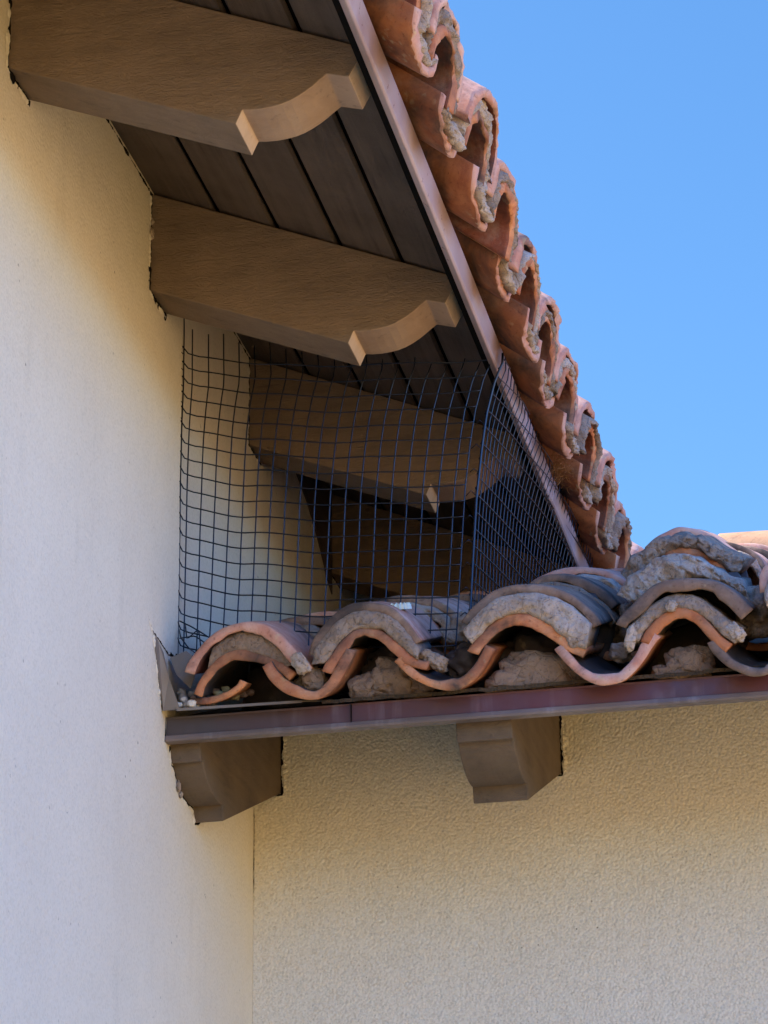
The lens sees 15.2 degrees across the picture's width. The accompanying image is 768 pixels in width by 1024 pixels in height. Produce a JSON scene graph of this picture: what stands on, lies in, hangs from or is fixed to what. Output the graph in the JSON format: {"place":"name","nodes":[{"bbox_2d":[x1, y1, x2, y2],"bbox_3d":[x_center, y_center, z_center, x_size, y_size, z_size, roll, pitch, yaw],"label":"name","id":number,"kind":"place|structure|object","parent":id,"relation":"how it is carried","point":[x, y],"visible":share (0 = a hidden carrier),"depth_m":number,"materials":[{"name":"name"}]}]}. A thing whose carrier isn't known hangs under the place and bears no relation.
{"place":"outdoors","nodes":[
{"label":"outdoors","id":0,"kind":"place"},
{"bbox_2d":[448,0,767,548],"label":"sky","id":1,"kind":"structure","parent":0,"point":[632,138],"materials":[{"name":"blue"}]},
{"label":"ground","id":2,"kind":"structure","parent":0,"visible":0},
{"bbox_2d":[0,0,375,1023],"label":"stucco wall","id":3,"kind":"structure","parent":2,"relation":"on","point":[126,890],"depth_m":5.05,"materials":[{"name":"beige paint"}]},
{"bbox_2d":[9,0,370,154],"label":"rafter tail","id":4,"kind":"object","parent":3,"relation":"attached to","point":[208,76],"visible":0.88,"depth_m":4.68},
{"bbox_2d":[6,0,567,868],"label":"render edging","id":5,"kind":"object","parent":3,"relation":"attached to","point":[164,314],"visible":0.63,"depth_m":5.53,"materials":[{"name":"black"}]},
{"bbox_2d":[150,194,461,365],"bbox_3d":[-0.177,-0.465,5.523,0.652,0.385,0.109,-5,-22,11],"label":"rafter tail","id":6,"kind":"object","parent":3,"relation":"attached to","point":[280,286],"visible":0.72,"depth_m":5.46},
{"bbox_2d":[110,0,643,594],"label":"tiled roof","id":7,"kind":"structure","parent":3,"relation":"on","point":[406,164],"depth_m":5.35,"materials":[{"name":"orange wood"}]},
{"bbox_2d":[544,452,580,492],"bbox_3d":[0.379,-0.095,6.199,0.091,0.107,0.177,-5,-22,11],"label":"nest straw","id":8,"kind":"object","parent":7,"relation":"attached to","point":[558,469],"visible":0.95,"depth_m":6.19,"materials":[{"name":"brown"}]},
{"bbox_2d":[249,358,525,512],"bbox_3d":[-0.021,-0.185,6.228,0.652,0.385,0.109,-5,-22,11],"label":"rafter tail","id":9,"kind":"object","parent":3,"relation":"attached to","point":[400,479],"visible":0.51,"depth_m":6.17},
{"bbox_2d":[332,494,567,597],"bbox_3d":[0.142,0.108,6.965,0.652,0.385,0.109,-5,-22,11],"label":"rafter tail","id":10,"kind":"object","parent":3,"relation":"attached to","point":[442,557],"visible":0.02,"depth_m":6.92},
{"bbox_2d":[253,658,767,1023],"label":"stucco wall","id":11,"kind":"structure","parent":2,"relation":"on","point":[617,873],"depth_m":5.80,"materials":[{"name":"beige paint"}]},
{"bbox_2d":[170,737,280,822],"bbox_3d":[-0.325,0.478,5.708,0.104,0.378,0.690,-5,-22,11],"label":"rafter tail","id":12,"kind":"object","parent":11,"relation":"attached to","point":[221,780],"visible":0.56,"depth_m":5.53},
{"bbox_2d":[165,527,767,744],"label":"tiled roof","id":13,"kind":"structure","parent":11,"relation":"on","point":[675,617],"depth_m":5.28,"materials":[{"name":"ceramic"}]},
{"bbox_2d":[153,632,332,710],"bbox_3d":[-0.252,0.321,5.381,0.298,0.139,0.270,-5,-22,11],"label":"metal flashing","id":14,"kind":"object","parent":13,"relation":"attached to","point":[180,661],"visible":0.95,"depth_m":5.33,"materials":[{"name":"grey metal"}]},
{"bbox_2d":[177,688,186,694],"bbox_3d":[-0.378,0.338,5.380,0.018,0.015,0.016,-5,-22,11],"label":"pebble","id":15,"kind":"object","parent":14,"relation":"on","point":[180,690],"visible":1,"depth_m":5.38,"materials":[{"name":"grey stone"}]},
{"bbox_2d":[178,693,186,699],"bbox_3d":[-0.374,0.345,5.357,0.017,0.014,0.015,-5,-22,11],"label":"pebble","id":16,"kind":"object","parent":14,"relation":"on","point":[181,695],"visible":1,"depth_m":5.35,"materials":[{"name":"grey stone"}]},
{"bbox_2d":[180,697,187,702],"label":"pebble","id":17,"kind":"object","parent":14,"relation":"on","point":[182,699],"visible":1,"depth_m":5.34,"materials":[{"name":"grey stone"}]},
{"bbox_2d":[182,701,188,707],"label":"pebble","id":18,"kind":"object","parent":14,"relation":"on","point":[184,703],"visible":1,"depth_m":5.32,"materials":[{"name":"grey stone"}]},
{"bbox_2d":[188,691,194,695],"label":"pebble","id":19,"kind":"object","parent":14,"relation":"on","point":[190,693],"visible":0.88,"depth_m":5.37,"materials":[{"name":"grey stone"}]},
{"bbox_2d":[187,700,196,706],"bbox_3d":[-0.355,0.354,5.319,0.020,0.016,0.016,-5,-22,11],"label":"pebble","id":20,"kind":"object","parent":14,"relation":"on","point":[191,703],"visible":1,"depth_m":5.31,"materials":[{"name":"white stone"}]},
{"bbox_2d":[193,680,251,704],"bbox_3d":[-0.297,0.337,5.345,0.104,0.059,0.072,-5,-22,11],"label":"broken tile piece","id":21,"kind":"object","parent":14,"relation":"on","point":[240,687],"visible":1,"depth_m":5.31,"materials":[{"name":"ceramic"}]},
{"bbox_2d":[213,690,223,695],"bbox_3d":[-0.307,0.340,5.363,0.019,0.016,0.017,-5,-22,11],"label":"pebble","id":22,"kind":"object","parent":21,"relation":"on","point":[217,692],"visible":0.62,"depth_m":5.36,"materials":[{"name":"green stone"}]},
{"bbox_2d":[221,686,229,691],"bbox_3d":[-0.296,0.333,5.391,0.018,0.015,0.016,-5,-22,11],"label":"pebble","id":23,"kind":"object","parent":14,"relation":"on","point":[225,688],"visible":0.7,"depth_m":5.39,"materials":[{"name":"green stone"}]},
{"bbox_2d":[231,695,239,700],"bbox_3d":[-0.276,0.345,5.361,0.018,0.014,0.016,-5,-22,11],"label":"pebble","id":24,"kind":"object","parent":14,"relation":"on","point":[237,697],"visible":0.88,"depth_m":5.36,"materials":[{"name":"brown stone"}]},
{"bbox_2d":[240,691,248,697],"bbox_3d":[-0.262,0.340,5.370,0.018,0.014,0.014,-5,-22,11],"label":"pebble","id":25,"kind":"object","parent":14,"relation":"on","point":[244,694],"visible":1,"depth_m":5.37,"materials":[{"name":"brown stone"}]},
{"bbox_2d":[246,689,254,695],"bbox_3d":[-0.250,0.338,5.385,0.017,0.013,0.014,-5,-22,11],"label":"pebble","id":26,"kind":"object","parent":14,"relation":"on","point":[250,692],"visible":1,"depth_m":5.38,"materials":[{"name":"brown stone"}]},
{"bbox_2d":[177,318,592,674],"bbox_3d":[0.089,0.249,6.330,0.657,0.758,1.804,-5,-22,11],"label":"wire screen","id":27,"kind":"object","parent":13,"relation":"on","point":[484,428],"visible":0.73,"depth_m":5.58,"materials":[{"name":"grey metal"}]},
{"bbox_2d":[387,602,411,609],"bbox_3d":[0.016,0.177,5.367,0.072,0.030,0.058,-5,-22,11],"label":"plastic cap","id":28,"kind":"object","parent":13,"relation":"on","point":[404,606],"visible":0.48,"depth_m":5.34,"materials":[{"name":"white plastic"}]},
{"bbox_2d":[456,716,560,803],"bbox_3d":[0.250,0.427,5.601,0.104,0.378,0.690,-5,-22,11],"label":"rafter tail","id":29,"kind":"object","parent":11,"relation":"attached to","point":[511,760],"visible":0.88,"depth_m":5.35}
]}

